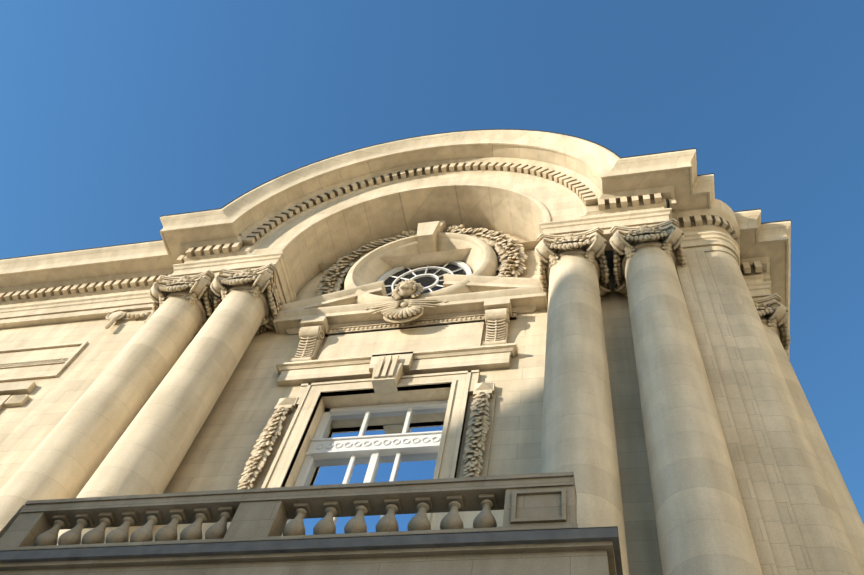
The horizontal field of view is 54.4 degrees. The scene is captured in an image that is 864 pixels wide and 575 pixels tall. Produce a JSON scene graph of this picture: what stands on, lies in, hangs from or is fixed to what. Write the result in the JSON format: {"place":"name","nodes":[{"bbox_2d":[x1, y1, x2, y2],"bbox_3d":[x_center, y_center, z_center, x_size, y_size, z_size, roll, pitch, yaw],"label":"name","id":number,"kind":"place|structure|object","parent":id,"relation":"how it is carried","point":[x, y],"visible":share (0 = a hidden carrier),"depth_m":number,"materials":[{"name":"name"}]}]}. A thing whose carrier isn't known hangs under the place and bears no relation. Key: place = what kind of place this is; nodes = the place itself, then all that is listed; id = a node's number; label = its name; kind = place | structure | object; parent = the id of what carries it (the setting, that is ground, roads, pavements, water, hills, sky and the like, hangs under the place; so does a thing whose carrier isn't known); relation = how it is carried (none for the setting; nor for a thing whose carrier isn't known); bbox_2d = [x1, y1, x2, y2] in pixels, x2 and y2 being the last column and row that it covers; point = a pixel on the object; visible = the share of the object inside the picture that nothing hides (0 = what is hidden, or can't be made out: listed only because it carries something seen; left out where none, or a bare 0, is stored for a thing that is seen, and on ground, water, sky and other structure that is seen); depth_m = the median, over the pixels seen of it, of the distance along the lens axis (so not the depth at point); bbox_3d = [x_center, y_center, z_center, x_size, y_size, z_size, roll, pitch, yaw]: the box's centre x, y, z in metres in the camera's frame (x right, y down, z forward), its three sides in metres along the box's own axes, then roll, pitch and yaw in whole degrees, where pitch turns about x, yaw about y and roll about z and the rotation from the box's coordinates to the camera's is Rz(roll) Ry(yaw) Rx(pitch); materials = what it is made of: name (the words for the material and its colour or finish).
{"place":"outdoors","nodes":[
{"label":"outdoors","id":0,"kind":"place"},
{"bbox_2d":[0,0,863,523],"label":"sky","id":1,"kind":"structure","parent":0,"point":[117,117],"materials":[{"name":"blue"}]},
{"label":"ground","id":2,"kind":"structure","parent":0,"visible":0},
{"bbox_2d":[0,541,616,574],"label":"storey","id":3,"kind":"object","parent":2,"relation":"on","point":[584,558],"visible":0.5,"depth_m":8.21,"materials":[{"name":"stone"}]},
{"bbox_2d":[0,526,622,574],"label":"balcony ledge","id":4,"kind":"object","parent":3,"relation":"on","point":[562,535],"visible":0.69,"depth_m":8.42,"materials":[{"name":"grey stone"}]},
{"bbox_2d":[0,472,577,550],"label":"balustrade","id":5,"kind":"object","parent":4,"relation":"on","point":[536,501],"visible":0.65,"depth_m":9.18,"materials":[{"name":"stone"}]},
{"bbox_2d":[0,233,863,574],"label":"facade walls","id":6,"kind":"structure","parent":2,"relation":"on","point":[794,517],"depth_m":13.20,"materials":[{"name":"stone"}]},
{"bbox_2d":[0,341,87,410],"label":"wing panels","id":7,"kind":"object","parent":6,"relation":"attached to","point":[16,390],"visible":1,"depth_m":16.23,"materials":[{"name":"stone"}]},
{"bbox_2d":[0,279,214,529],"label":"column","id":8,"kind":"structure","parent":6,"relation":"on","point":[67,457],"depth_m":13.58,"materials":[{"name":"stone"}]},
{"bbox_2d":[149,270,216,341],"bbox_3d":[-5.019,0.492,17.030,1.309,1.128,1.307,-6,-63,12],"label":"capital","id":9,"kind":"object","parent":8,"relation":"on","point":[162,287],"visible":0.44,"depth_m":16.86,"materials":[{"name":"stone"}]},
{"bbox_2d":[104,304,153,328],"bbox_3d":[-6.087,0.652,17.375,1.471,0.940,0.313,-6,-63,12],"label":"pilaster capital","id":10,"kind":"object","parent":6,"relation":"attached to","point":[135,312],"visible":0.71,"depth_m":17.49,"materials":[{"name":"stone"}]},
{"bbox_2d":[57,272,278,544],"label":"column","id":11,"kind":"structure","parent":6,"relation":"on","point":[148,451],"depth_m":13.27,"materials":[{"name":"stone"}]},
{"bbox_2d":[210,263,284,334],"bbox_3d":[-3.704,0.360,16.758,1.309,1.128,1.307,-6,-63,12],"label":"capital","id":12,"kind":"object","parent":11,"relation":"on","point":[223,281],"visible":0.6,"depth_m":16.64,"materials":[{"name":"stone"}]},
{"bbox_2d":[281,400,447,535],"bbox_3d":[-1.053,3.222,12.143,2.300,5.050,0.180,-6,-63,12],"label":"window frame","id":13,"kind":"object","parent":6,"relation":"attached to","point":[376,447],"depth_m":13.39,"materials":[{"name":"white wood"}]},
{"bbox_2d":[290,408,446,534],"bbox_3d":[-1.044,3.266,12.166,2.300,5.050,0.001,-6,-63,12],"label":"window glass","id":14,"kind":"object","parent":13,"relation":"in","point":[410,467],"depth_m":13.16,"materials":[{"name":"blue glass"}]},
{"bbox_2d":[237,224,527,489],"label":"carved garlands","id":15,"kind":"object","parent":6,"relation":"attached to","point":[512,257],"visible":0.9,"depth_m":14.03,"materials":[{"name":"stone"}]},
{"bbox_2d":[236,274,548,529],"bbox_3d":[-0.925,2.072,13.317,5.725,8.820,0.430,-6,-63,12],"label":"window surround","id":16,"kind":"object","parent":6,"relation":"attached to","point":[456,356],"visible":0.62,"depth_m":15.05,"materials":[{"name":"stone"}]},
{"bbox_2d":[369,350,413,393],"bbox_3d":[-0.740,1.423,14.527,0.760,0.930,0.310,-6,-63,12],"label":"keystone","id":17,"kind":"object","parent":16,"relation":"attached to","point":[387,371],"visible":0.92,"depth_m":14.34,"materials":[{"name":"stone"}]},
{"bbox_2d":[289,308,514,361],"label":"console brackets","id":18,"kind":"object","parent":16,"relation":"attached to","point":[497,321],"visible":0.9,"depth_m":15.56,"materials":[{"name":"stone"}]},
{"bbox_2d":[364,279,447,322],"bbox_3d":[-0.525,0.193,16.161,1.749,1.319,0.427,-6,-63,12],"label":"carved ornament","id":19,"kind":"object","parent":16,"relation":"attached to","point":[393,312],"visible":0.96,"depth_m":16.03,"materials":[{"name":"stone"}]},
{"bbox_2d":[0,149,790,358],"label":"entablature","id":20,"kind":"structure","parent":6,"relation":"on","point":[668,175],"depth_m":17.42,"materials":[{"name":"stone"}]},
{"bbox_2d":[0,162,769,301],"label":"dentils","id":21,"kind":"object","parent":20,"relation":"on","point":[585,194],"visible":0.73,"depth_m":18.80,"materials":[{"name":"stone"}]},
{"bbox_2d":[0,148,790,259],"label":"cornice zinc","id":22,"kind":"object","parent":20,"relation":"on","point":[220,208],"visible":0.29,"depth_m":18.64,"materials":[{"name":"grey metal"}]},
{"bbox_2d":[221,130,619,295],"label":"arched pediment","id":23,"kind":"structure","parent":6,"relation":"attached to","point":[308,241],"depth_m":19.32,"materials":[{"name":"stone"}]},
{"bbox_2d":[221,129,620,208],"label":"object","id":24,"kind":"object","parent":23,"relation":"on","point":[427,135],"visible":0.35,"depth_m":19.84,"materials":[{"name":"grey"}]},
{"bbox_2d":[344,220,498,303],"bbox_3d":[-0.198,-0.360,18.006,3.320,3.760,0.900,-6,-63,12],"label":"round window surround","id":25,"kind":"object","parent":6,"relation":"attached to","point":[480,258],"visible":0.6,"depth_m":18.36,"materials":[{"name":"beige stone"}]},
{"bbox_2d":[377,261,471,295],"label":"oculus bars","id":26,"kind":"object","parent":25,"relation":"in","point":[461,264],"visible":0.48,"depth_m":18.21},
{"bbox_2d":[384,264,465,296],"bbox_3d":[-0.193,-0.089,17.900,2.100,2.100,0.001,-6,-63,12],"label":"window glass","id":27,"kind":"object","parent":25,"relation":"in","point":[426,281],"visible":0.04,"depth_m":18.16,"materials":[{"name":"black glass"}]},
{"bbox_2d":[540,236,628,574],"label":"column","id":28,"kind":"structure","parent":6,"relation":"on","point":[578,436],"depth_m":11.40,"materials":[{"name":"stone"}]},
{"bbox_2d":[535,227,611,298],"bbox_3d":[2.601,-0.274,15.451,1.309,1.128,1.307,-6,-63,12],"label":"capital","id":29,"kind":"object","parent":28,"relation":"on","point":[547,247],"visible":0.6,"depth_m":15.31,"materials":[{"name":"stone"}]},
{"bbox_2d":[619,228,762,574],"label":"column","id":30,"kind":"structure","parent":6,"relation":"on","point":[702,525],"depth_m":10.28,"materials":[{"name":"stone"}]},
{"bbox_2d":[609,218,685,296],"bbox_3d":[3.916,-0.406,15.178,1.309,1.128,1.307,-6,-63,12],"label":"capital","id":31,"kind":"object","parent":30,"relation":"on","point":[671,234],"visible":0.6,"depth_m":15.04,"materials":[{"name":"stone"}]},
{"bbox_2d":[754,303,863,570],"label":"column","id":32,"kind":"structure","parent":6,"relation":"on","point":[851,517],"depth_m":12.14,"materials":[{"name":"stone"}]},
{"bbox_2d":[753,293,790,355],"bbox_3d":[5.956,0.964,15.616,1.309,1.128,1.307,-6,-63,12],"label":"capital","id":33,"kind":"object","parent":32,"relation":"on","point":[774,312],"visible":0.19,"depth_m":15.36,"materials":[{"name":"stone"}]}
]}

